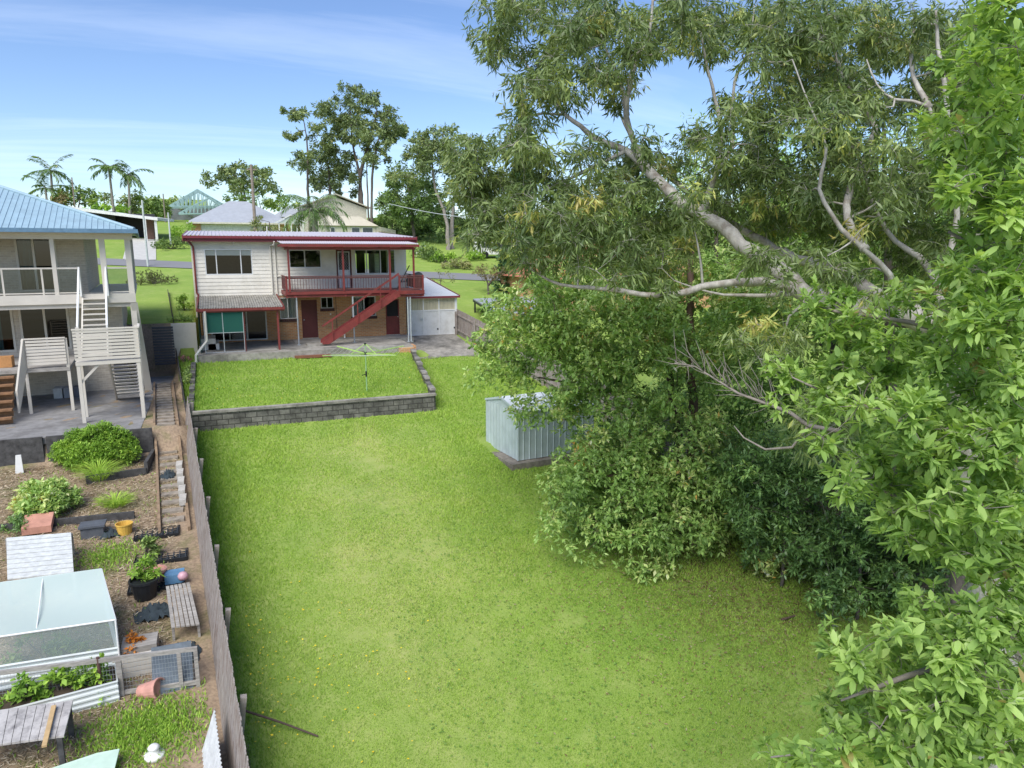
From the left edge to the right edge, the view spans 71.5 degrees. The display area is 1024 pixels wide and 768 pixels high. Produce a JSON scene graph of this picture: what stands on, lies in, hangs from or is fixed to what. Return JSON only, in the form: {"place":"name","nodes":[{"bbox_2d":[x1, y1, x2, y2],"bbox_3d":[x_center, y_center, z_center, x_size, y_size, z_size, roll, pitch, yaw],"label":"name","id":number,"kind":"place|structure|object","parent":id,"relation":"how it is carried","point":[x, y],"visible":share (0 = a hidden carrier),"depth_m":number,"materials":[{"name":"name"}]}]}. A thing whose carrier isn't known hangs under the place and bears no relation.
{"place":"outdoors","nodes":[
{"label":"outdoors","id":0,"kind":"place"},
{"bbox_2d":[0,376,174,443],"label":"paving","id":1,"kind":"structure","parent":0,"point":[25,424],"depth_m":25.80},
{"bbox_2d":[123,238,155,259],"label":"driveway","id":2,"kind":"structure","parent":0,"point":[139,248],"depth_m":67.39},
{"bbox_2d":[156,383,184,524],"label":"path","id":3,"kind":"structure","parent":0,"point":[164,399],"depth_m":23.41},
{"bbox_2d":[198,334,413,362],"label":"patio","id":4,"kind":"structure","parent":0,"point":[291,348],"depth_m":35.03,"materials":[{"name":"concrete"}]},
{"bbox_2d":[205,334,409,352],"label":"paving","id":5,"kind":"structure","parent":4,"relation":"on","point":[251,346],"depth_m":36.95,"materials":[{"name":"concrete"}]},
{"bbox_2d":[0,199,1023,767],"bbox_3d":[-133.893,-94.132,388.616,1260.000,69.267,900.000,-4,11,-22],"label":"ground","id":6,"kind":"structure","parent":0,"point":[152,301],"depth_m":16.39,"materials":[{"name":"green plant"}]},
{"bbox_2d":[0,512,32,533],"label":"bush","id":7,"kind":"object","parent":6,"relation":"on","point":[18,520],"visible":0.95,"depth_m":18.53,"materials":[{"name":"green plant"}]},
{"bbox_2d":[0,437,44,466],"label":"sleeper","id":8,"kind":"object","parent":6,"relation":"on","point":[30,450],"visible":1,"depth_m":22.17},
{"bbox_2d":[0,700,74,764],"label":"work table","id":9,"kind":"object","parent":6,"relation":"on","point":[24,724],"visible":0.95,"depth_m":11.78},
{"bbox_2d":[21,512,54,535],"bbox_3d":[-12.448,3.664,18.673,0.660,0.380,0.500,-4,11,-22],"label":"planter box","id":10,"kind":"object","parent":6,"relation":"on","point":[40,523],"visible":1,"depth_m":18.57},
{"bbox_2d":[5,532,74,580],"bbox_3d":[-11.047,4.440,16.678,1.400,1.216,2.446,-7,12,-32],"label":"bed cover","id":11,"kind":"object","parent":6,"relation":"on","point":[39,555],"visible":0.82,"depth_m":16.57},
{"bbox_2d":[6,475,85,517],"bbox_3d":[-12.870,3.068,19.659,1.948,1.081,1.802,10,15,44],"label":"bush","id":12,"kind":"object","parent":6,"relation":"on","point":[55,495],"visible":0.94,"depth_m":19.34,"materials":[{"name":"green plant"}]},
{"bbox_2d":[23,170,71,198],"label":"palm tree","id":13,"kind":"object","parent":6,"relation":"on","point":[45,188],"visible":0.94,"depth_m":99.80,"materials":[{"name":"green plant"}]},
{"bbox_2d":[21,154,74,195],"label":"palm tree","id":14,"kind":"object","parent":6,"relation":"on","point":[48,171],"visible":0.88,"depth_m":101.73,"materials":[{"name":"green plant"}]},
{"bbox_2d":[0,568,119,684],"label":"netted bed","id":15,"kind":"object","parent":6,"relation":"on","point":[52,602],"visible":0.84,"depth_m":14.18,"materials":[{"name":"fabric"}]},
{"bbox_2d":[0,629,96,664],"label":"vegetable plant","id":16,"kind":"object","parent":15,"relation":"in","point":[55,644],"visible":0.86,"depth_m":13.97,"materials":[{"name":"green plant"}]},
{"bbox_2d":[0,662,119,712],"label":"raised bed","id":17,"kind":"object","parent":6,"relation":"on","point":[88,697],"visible":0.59,"depth_m":12.94,"materials":[{"name":"metal"}]},
{"bbox_2d":[0,671,49,709],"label":"vegetable plant","id":18,"kind":"object","parent":17,"relation":"in","point":[31,687],"visible":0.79,"depth_m":12.69,"materials":[{"name":"green plant"}]},
{"bbox_2d":[30,667,86,702],"bbox_3d":[-8.270,5.517,12.967,0.906,0.891,0.609,-4,11,-22],"label":"vegetable plant","id":19,"kind":"object","parent":17,"relation":"in","point":[64,680],"visible":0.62,"depth_m":12.89,"materials":[{"name":"green plant"}]},
{"bbox_2d":[71,652,111,705],"bbox_3d":[-7.743,5.476,13.151,0.748,0.931,0.644,-4,11,-22],"label":"vegetable plant","id":20,"kind":"object","parent":17,"relation":"in","point":[83,677],"visible":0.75,"depth_m":13.13,"materials":[{"name":"green plant"}]},
{"bbox_2d":[0,511,134,530],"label":"sleeper","id":21,"kind":"object","parent":6,"relation":"on","point":[112,517],"visible":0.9,"depth_m":19.18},
{"bbox_2d":[0,185,151,424],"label":"house","id":22,"kind":"structure","parent":6,"relation":"on","point":[63,316],"depth_m":27.83,"materials":[{"name":"white wood"}]},
{"bbox_2d":[0,310,16,351],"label":"window","id":23,"kind":"structure","parent":22,"relation":"in","point":[7,333],"depth_m":28.31,"materials":[{"name":"beige paint"}]},
{"bbox_2d":[14,239,60,291],"bbox_3d":[-18.961,-4.773,28.416,1.382,2.130,0.176,-5,12,-26],"label":"window","id":24,"kind":"structure","parent":22,"relation":"in","point":[30,253],"depth_m":28.37,"materials":[{"name":"glass"}]},
{"bbox_2d":[18,308,71,350],"bbox_3d":[-18.957,-2.259,28.896,1.700,1.750,0.140,-5,12,-27],"label":"window","id":25,"kind":"structure","parent":22,"relation":"in","point":[34,323],"depth_m":28.85,"materials":[{"name":"beige paint"}]},
{"bbox_2d":[50,184,105,208],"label":"tree","id":26,"kind":"object","parent":6,"relation":"on","point":[82,194],"visible":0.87,"depth_m":102.01,"materials":[{"name":"green plant"}]},
{"bbox_2d":[53,749,119,767],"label":"pale green sheet","id":27,"kind":"object","parent":6,"relation":"on","point":[106,759],"visible":1,"depth_m":11.62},
{"bbox_2d":[0,453,178,767],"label":"straw mulch","id":28,"kind":"object","parent":6,"relation":"on","point":[95,625],"visible":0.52,"depth_m":17.19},
{"bbox_2d":[88,490,138,508],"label":"grass clump","id":29,"kind":"object","parent":28,"relation":"on","point":[113,503],"visible":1,"depth_m":20.10,"materials":[{"name":"green plant"}]},
{"bbox_2d":[144,743,164,763],"bbox_3d":[-6.070,6.222,12.054,0.340,0.240,0.332,-4,11,-22],"label":"vent cap","id":30,"kind":"object","parent":28,"relation":"on","point":[153,749],"visible":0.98,"depth_m":11.99,"materials":[{"name":"white paint"}]},
{"bbox_2d":[78,519,106,539],"bbox_3d":[-10.990,3.830,18.656,0.600,0.360,0.480,-4,11,-22],"label":"tub","id":31,"kind":"object","parent":6,"relation":"on","point":[91,529],"visible":0.96,"depth_m":18.50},
{"bbox_2d":[47,419,142,470],"bbox_3d":[-13.219,1.894,22.510,2.748,1.527,1.605,-4,11,-22],"label":"bush","id":32,"kind":"object","parent":6,"relation":"on","point":[88,444],"visible":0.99,"depth_m":22.25,"materials":[{"name":"green plant"}]},
{"bbox_2d":[65,456,129,481],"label":"grass clump","id":33,"kind":"object","parent":6,"relation":"on","point":[100,470],"visible":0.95,"depth_m":21.57,"materials":[{"name":"green plant"}]},
{"bbox_2d":[45,427,153,461],"bbox_3d":[-13.305,1.974,23.041,2.999,0.860,0.100,-4,11,-22],"label":"sleeper","id":34,"kind":"object","parent":6,"relation":"on","point":[144,436],"visible":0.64,"depth_m":23.40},
{"bbox_2d":[0,646,199,696],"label":"wire fence","id":35,"kind":"object","parent":6,"relation":"on","point":[98,660],"visible":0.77,"depth_m":13.25,"materials":[{"name":"metal"}]},
{"bbox_2d":[0,461,211,767],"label":"weeds","id":36,"kind":"object","parent":6,"relation":"on","point":[167,718],"visible":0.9,"depth_m":12.68,"materials":[{"name":"green plant"}]},
{"bbox_2d":[87,158,131,210],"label":"palm tree","id":37,"kind":"object","parent":6,"relation":"on","point":[107,171],"visible":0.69,"depth_m":100.09,"materials":[{"name":"green plant"}]},
{"bbox_2d":[85,468,146,484],"bbox_3d":[-12.106,2.831,21.771,1.628,0.300,0.100,-6,12,-31],"label":"sleeper","id":38,"kind":"object","parent":6,"relation":"on","point":[128,473],"visible":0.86,"depth_m":21.77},
{"bbox_2d":[72,207,173,241],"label":"carport","id":39,"kind":"object","parent":6,"relation":"on","point":[136,220],"visible":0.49,"depth_m":74.65,"materials":[{"name":"metal"}]},
{"bbox_2d":[99,160,153,213],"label":"palm tree","id":40,"kind":"object","parent":6,"relation":"on","point":[129,177],"visible":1,"depth_m":97.92,"materials":[{"name":"green plant"}]},
{"bbox_2d":[115,189,142,213],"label":"tree","id":41,"kind":"object","parent":6,"relation":"on","point":[134,208],"visible":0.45,"depth_m":106.23,"materials":[{"name":"green plant"}]},
{"bbox_2d":[112,650,151,678],"bbox_3d":[-7.352,5.511,13.807,0.680,0.550,0.065,-4,11,-22],"label":"slatted panel","id":42,"kind":"object","parent":6,"relation":"on","point":[138,669],"visible":0.31,"depth_m":13.80,"materials":[{"name":"beige paint"}]},
{"bbox_2d":[120,631,158,654],"bbox_3d":[-7.539,5.398,14.433,0.640,0.420,0.500,-4,11,-22],"label":"planter box","id":43,"kind":"object","parent":6,"relation":"on","point":[150,642],"visible":0.5,"depth_m":14.28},
{"bbox_2d":[128,574,158,601],"bbox_3d":[-8.376,4.650,16.205,0.636,0.450,0.626,-4,11,-22],"label":"plant pot","id":44,"kind":"object","parent":6,"relation":"on","point":[143,591],"visible":0.96,"depth_m":16.03,"materials":[{"name":"black plastic"}]},
{"bbox_2d":[126,552,164,581],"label":"potted plant","id":45,"kind":"object","parent":44,"relation":"in","point":[147,573],"visible":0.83,"depth_m":16.27,"materials":[{"name":"green plant"}]},
{"bbox_2d":[136,677,164,699],"bbox_3d":[-6.817,5.782,13.420,0.420,0.397,0.403,-14,8,10],"label":"plant pot","id":46,"kind":"object","parent":6,"relation":"on","point":[150,689],"visible":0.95,"depth_m":13.30,"materials":[{"name":"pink ceramic"}]},
{"bbox_2d":[133,602,172,623],"bbox_3d":[-7.917,4.979,15.682,0.800,0.305,0.700,-4,11,-22],"label":"shade cloth","id":47,"kind":"object","parent":6,"relation":"on","point":[155,611],"visible":0.94,"depth_m":15.55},
{"bbox_2d":[126,269,179,285],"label":"bush","id":48,"kind":"object","parent":6,"relation":"on","point":[151,278],"visible":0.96,"depth_m":50.21,"materials":[{"name":"green plant"}]},
{"bbox_2d":[136,197,173,218],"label":"tree","id":49,"kind":"object","parent":6,"relation":"on","point":[148,208],"visible":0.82,"depth_m":100.95,"materials":[{"name":"green plant"}]},
{"bbox_2d":[133,525,179,541],"bbox_3d":[-9.425,3.985,18.895,1.080,0.140,0.620,-4,11,-22],"label":"crate","id":50,"kind":"object","parent":6,"relation":"on","point":[176,532],"visible":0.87,"depth_m":18.80,"materials":[{"name":"black plastic"}]},
{"bbox_2d":[153,382,160,532],"bbox_3d":[-12.595,1.961,25.177,0.071,1.733,14.732,-5,12,-26],"label":"path edging","id":51,"kind":"object","parent":6,"relation":"on","point":[157,474],"visible":0.98,"depth_m":22.36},
{"bbox_2d":[133,547,187,567],"bbox_3d":[-8.776,4.364,17.810,1.200,0.140,0.600,-4,11,-22],"label":"crate","id":52,"kind":"object","parent":6,"relation":"on","point":[181,556],"visible":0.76,"depth_m":17.73,"materials":[{"name":"black plastic"}]},
{"bbox_2d":[139,534,162,557],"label":"potted plant","id":53,"kind":"object","parent":52,"relation":"in","point":[147,543],"visible":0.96,"depth_m":17.64,"materials":[{"name":"green plant"}]},
{"bbox_2d":[152,326,175,364],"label":"side gate","id":54,"kind":"structure","parent":6,"relation":"on","point":[163,343],"depth_m":33.37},
{"bbox_2d":[150,236,188,249],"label":"bush","id":55,"kind":"object","parent":6,"relation":"on","point":[167,244],"visible":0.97,"depth_m":68.89,"materials":[{"name":"green plant"}]},
{"bbox_2d":[151,640,193,694],"bbox_3d":[-6.523,5.459,13.652,0.700,0.750,0.480,-4,11,-22],"label":"mesh panel","id":56,"kind":"object","parent":6,"relation":"on","point":[173,669],"visible":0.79,"depth_m":13.65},
{"bbox_2d":[171,381,190,530],"bbox_3d":[-11.930,1.911,25.448,0.071,1.733,14.732,-5,12,-26],"label":"path edging","id":57,"kind":"object","parent":6,"relation":"on","point":[186,503],"visible":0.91,"depth_m":23.52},
{"bbox_2d":[176,460,186,505],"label":"edge blocks","id":58,"kind":"object","parent":6,"relation":"on","point":[182,494],"depth_m":21.33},
{"bbox_2d":[166,582,200,640],"bbox_3d":[-7.184,5.078,15.543,0.539,0.793,1.722,-6,12,-28],"label":"bench","id":59,"kind":"object","parent":6,"relation":"on","point":[187,599],"visible":0.91,"depth_m":15.37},
{"bbox_2d":[171,323,197,357],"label":"rendered wall","id":60,"kind":"structure","parent":6,"relation":"on","point":[185,335],"depth_m":35.46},
{"bbox_2d":[169,189,222,219],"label":"roof frame","id":61,"kind":"object","parent":6,"relation":"on","point":[181,212],"visible":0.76,"depth_m":101.25,"materials":[{"name":"metal"}]},
{"bbox_2d":[202,709,221,767],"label":"corrugated sheet","id":62,"kind":"object","parent":6,"relation":"on","point":[211,754],"visible":1,"depth_m":11.80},
{"bbox_2d":[185,396,248,767],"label":"paling fence","id":63,"kind":"object","parent":6,"relation":"on","point":[232,711],"visible":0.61,"depth_m":14.24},
{"bbox_2d":[186,201,293,235],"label":"house","id":64,"kind":"structure","parent":6,"relation":"on","point":[232,216],"depth_m":77.78,"materials":[{"name":"white"}]},
{"bbox_2d":[199,159,282,201],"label":"gum tree","id":65,"kind":"object","parent":6,"relation":"on","point":[234,181],"visible":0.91,"depth_m":120.41,"materials":[{"name":"green plant"}]},
{"bbox_2d":[222,191,301,211],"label":"tree","id":66,"kind":"object","parent":6,"relation":"on","point":[270,203],"visible":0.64,"depth_m":105.96,"materials":[{"name":"green plant"}]},
{"bbox_2d":[182,226,424,362],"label":"house","id":67,"kind":"structure","parent":6,"relation":"on","point":[266,285],"depth_m":37.77,"materials":[{"name":"wood"}]},
{"bbox_2d":[204,249,252,274],"bbox_3d":[-14.669,-6.322,36.825,2.290,1.310,0.100,-4,11,-22],"label":"window","id":68,"kind":"structure","parent":67,"relation":"in","point":[215,252],"depth_m":36.76,"materials":[{"name":"metal"}]},
{"bbox_2d":[279,298,296,321],"bbox_3d":[-12.097,-4.023,38.416,0.980,1.310,0.289,-4,11,-22],"label":"window","id":69,"kind":"structure","parent":67,"relation":"in","point":[289,314],"depth_m":38.49,"materials":[{"name":"glass"}]},
{"bbox_2d":[301,300,317,337],"bbox_3d":[-11.062,-3.564,38.872,0.830,2.060,0.130,-4,11,-22],"label":"door","id":70,"kind":"structure","parent":67,"relation":"in","point":[309,317],"depth_m":38.86,"materials":[{"name":"wood"}]},
{"bbox_2d":[336,250,351,287],"bbox_3d":[-9.236,-6.319,39.087,0.810,2.080,0.130,-4,11,-22],"label":"door","id":71,"kind":"structure","parent":67,"relation":"in","point":[347,259],"depth_m":39.07,"materials":[{"name":"white"}]},
{"bbox_2d":[386,299,399,334],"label":"door","id":72,"kind":"structure","parent":67,"relation":"in","point":[392,309],"depth_m":40.60,"materials":[{"name":"red paint"}]},
{"bbox_2d":[279,105,327,231],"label":"gum tree","id":73,"kind":"object","parent":6,"relation":"on","point":[296,115],"visible":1,"depth_m":82.36,"materials":[{"name":"green plant"}]},
{"bbox_2d":[192,393,435,431],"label":"retaining wall","id":74,"kind":"structure","parent":6,"relation":"on","point":[226,418],"depth_m":27.42,"materials":[{"name":"concrete"}]},
{"bbox_2d":[276,194,351,236],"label":"palm tree","id":75,"kind":"object","parent":6,"relation":"on","point":[314,213],"visible":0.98,"depth_m":59.59,"materials":[{"name":"green plant"}]},
{"bbox_2d":[296,140,367,198],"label":"gum tree","id":76,"kind":"object","parent":6,"relation":"on","point":[340,170],"visible":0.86,"depth_m":88.16,"materials":[{"name":"green plant"}]},
{"bbox_2d":[295,193,395,236],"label":"house","id":77,"kind":"structure","parent":6,"relation":"on","point":[357,214],"depth_m":84.90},
{"bbox_2d":[311,79,402,206],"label":"gum tree","id":78,"kind":"object","parent":6,"relation":"on","point":[342,124],"visible":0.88,"depth_m":86.52,"materials":[{"name":"green plant"}]},
{"bbox_2d":[323,343,403,390],"bbox_3d":[-5.991,-0.683,29.174,2.862,2.010,2.862,0,11,-2],"label":"clothesline","id":79,"kind":"object","parent":6,"relation":"on","point":[365,353],"visible":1,"depth_m":29.13,"materials":[{"name":"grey metal"}]},
{"bbox_2d":[357,114,409,222],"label":"gum tree","id":80,"kind":"object","parent":6,"relation":"on","point":[401,131],"visible":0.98,"depth_m":84.02,"materials":[{"name":"green plant"}]},
{"bbox_2d":[371,160,444,235],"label":"gum tree","id":81,"kind":"object","parent":6,"relation":"on","point":[389,198],"visible":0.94,"depth_m":82.53,"materials":[{"name":"green plant"}]},
{"bbox_2d":[410,348,435,409],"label":"stepped wall","id":82,"kind":"structure","parent":6,"relation":"on","point":[431,388],"depth_m":31.69,"materials":[{"name":"concrete"}]},
{"bbox_2d":[381,201,466,242],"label":"gum tree","id":83,"kind":"object","parent":6,"relation":"on","point":[423,231],"visible":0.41,"depth_m":86.72,"materials":[{"name":"green plant"}]},
{"bbox_2d":[373,175,477,237],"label":"gum tree","id":84,"kind":"object","parent":6,"relation":"on","point":[379,223],"visible":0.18,"depth_m":92.63,"materials":[{"name":"green plant"}]},
{"bbox_2d":[385,122,476,249],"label":"gum tree","id":85,"kind":"object","parent":6,"relation":"on","point":[424,148],"visible":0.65,"depth_m":78.92,"materials":[{"name":"green plant"}]},
{"bbox_2d":[406,277,459,335],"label":"garage","id":86,"kind":"structure","parent":6,"relation":"on","point":[433,308],"depth_m":41.53,"materials":[{"name":"white paint"}]},
{"bbox_2d":[409,310,454,334],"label":"door panel","id":87,"kind":"structure","parent":86,"relation":"in","point":[447,317],"depth_m":41.51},
{"bbox_2d":[409,334,477,358],"bbox_3d":[-4.098,-2.061,39.486,3.550,0.925,5.150,-4,11,-22],"label":"concrete apron","id":88,"kind":"object","parent":6,"relation":"on","point":[438,345],"visible":0.74,"depth_m":39.30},
{"bbox_2d":[470,263,507,294],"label":"tree","id":89,"kind":"object","parent":6,"relation":"on","point":[480,271],"visible":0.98,"depth_m":54.68,"materials":[{"name":"green plant"}]},
{"bbox_2d":[489,232,527,292],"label":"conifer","id":90,"kind":"object","parent":6,"relation":"on","point":[497,285],"visible":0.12,"depth_m":55.93,"materials":[{"name":"green plant"}]},
{"bbox_2d":[485,392,593,470],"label":"garden shed","id":91,"kind":"structure","parent":6,"relation":"on","point":[518,448],"depth_m":24.88,"materials":[{"name":"grey metal"}]},
{"bbox_2d":[178,351,923,767],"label":"grass","id":92,"kind":"structure","parent":6,"relation":"on","point":[228,435],"depth_m":18.27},
{"bbox_2d":[492,244,711,309],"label":"house","id":93,"kind":"structure","parent":6,"relation":"on","point":[510,281],"depth_m":53.78,"materials":[{"name":"orange tile"}]},
{"bbox_2d":[343,462,888,767],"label":"clover","id":94,"kind":"object","parent":6,"relation":"on","point":[577,743],"visible":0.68,"depth_m":15.69,"materials":[{"name":"green plant"}]},
{"bbox_2d":[462,238,798,585],"bbox_3d":[3.382,0.396,20.081,9.654,9.000,6.292,0,11,-1],"label":"leafy tree","id":95,"kind":"object","parent":6,"relation":"on","point":[625,473],"visible":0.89,"depth_m":18.62,"materials":[{"name":"green plant"}]},
{"bbox_2d":[544,96,798,435],"bbox_3d":[6.303,-4.016,26.482,9.869,13.579,7.842,-4,11,-22],"label":"broadleaf tree","id":96,"kind":"object","parent":6,"relation":"on","point":[715,241],"visible":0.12,"depth_m":26.55,"materials":[{"name":"green plant"}]},
{"bbox_2d":[431,471,912,765],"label":"leaf litter","id":97,"kind":"object","parent":6,"relation":"on","point":[697,621],"visible":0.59,"depth_m":16.81,"materials":[{"name":"brown plant"}]},
{"bbox_2d":[426,0,1023,767],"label":"gum tree","id":98,"kind":"object","parent":6,"relation":"on","point":[830,98],"visible":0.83,"depth_m":11.87,"materials":[{"name":"green plant"}]},
{"bbox_2d":[658,330,840,450],"bbox_3d":[3.291,0.091,10.172,2.781,1.600,0.526,9,14,41],"label":"dead branch","id":99,"kind":"object","parent":98,"relation":"attached to","point":[798,418],"visible":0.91,"depth_m":10.10,"materials":[{"name":"wood"}]},
{"bbox_2d":[583,325,886,500],"bbox_3d":[9.867,0.833,24.764,14.187,6.212,8.149,-4,11,-22],"label":"broadleaf tree","id":100,"kind":"object","parent":6,"relation":"on","point":[749,426],"visible":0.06,"depth_m":24.02,"materials":[{"name":"green plant"}]},
{"bbox_2d":[455,309,1023,666],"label":"paling fence","id":101,"kind":"object","parent":6,"relation":"on","point":[466,325],"visible":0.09,"depth_m":32.18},
{"bbox_2d":[706,426,850,587],"bbox_3d":[6.902,3.022,18.291,3.929,4.251,3.247,1,11,7],"label":"shrub","id":102,"kind":"object","parent":6,"relation":"on","point":[779,481],"visible":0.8,"depth_m":17.67,"materials":[{"name":"green plant"}]},
{"bbox_2d":[668,122,953,505],"bbox_3d":[10.289,-2.254,22.312,9.481,13.095,10.943,9,14,40],"label":"broadleaf tree","id":103,"kind":"object","parent":6,"relation":"on","point":[878,278],"visible":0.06,"depth_m":20.56,"materials":[{"name":"green plant"}]},
{"bbox_2d":[786,461,916,631],"bbox_3d":[8.474,3.764,17.134,4.573,3.787,2.973,-4,11,-22],"label":"shrub","id":104,"kind":"object","parent":6,"relation":"on","point":[831,596],"visible":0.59,"depth_m":16.60,"materials":[{"name":"green plant"}]},
{"bbox_2d":[747,0,1023,767],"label":"leafy tree","id":105,"kind":"object","parent":6,"relation":"on","point":[968,685],"visible":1,"depth_m":5.45,"materials":[{"name":"green plant"}]},
{"bbox_2d":[873,523,952,620],"bbox_3d":[10.550,3.626,17.217,2.772,4.240,4.396,8,13,35],"label":"shrub","id":106,"kind":"object","parent":6,"relation":"on","point":[929,571],"visible":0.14,"depth_m":16.52,"materials":[{"name":"green plant"}]},
{"bbox_2d":[852,99,1017,477],"bbox_3d":[10.927,-1.644,19.243,4.603,13.827,8.039,6,12,31],"label":"broadleaf tree","id":107,"kind":"object","parent":6,"relation":"on","point":[889,264],"visible":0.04,"depth_m":18.21,"materials":[{"name":"green plant"}]},
{"bbox_2d":[852,212,1023,615],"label":"broadleaf tree","id":108,"kind":"object","parent":6,"relation":"on","point":[956,587],"visible":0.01,"depth_m":14.46,"materials":[{"name":"green plant"}]},
{"bbox_2d":[0,0,1023,227],"label":"sky","id":109,"kind":"structure","parent":0,"point":[176,90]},
{"bbox_2d":[97,258,1019,299],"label":"road","id":110,"kind":"structure","parent":0,"point":[183,264],"depth_m":61.17,"materials":[{"name":"asphalt"}]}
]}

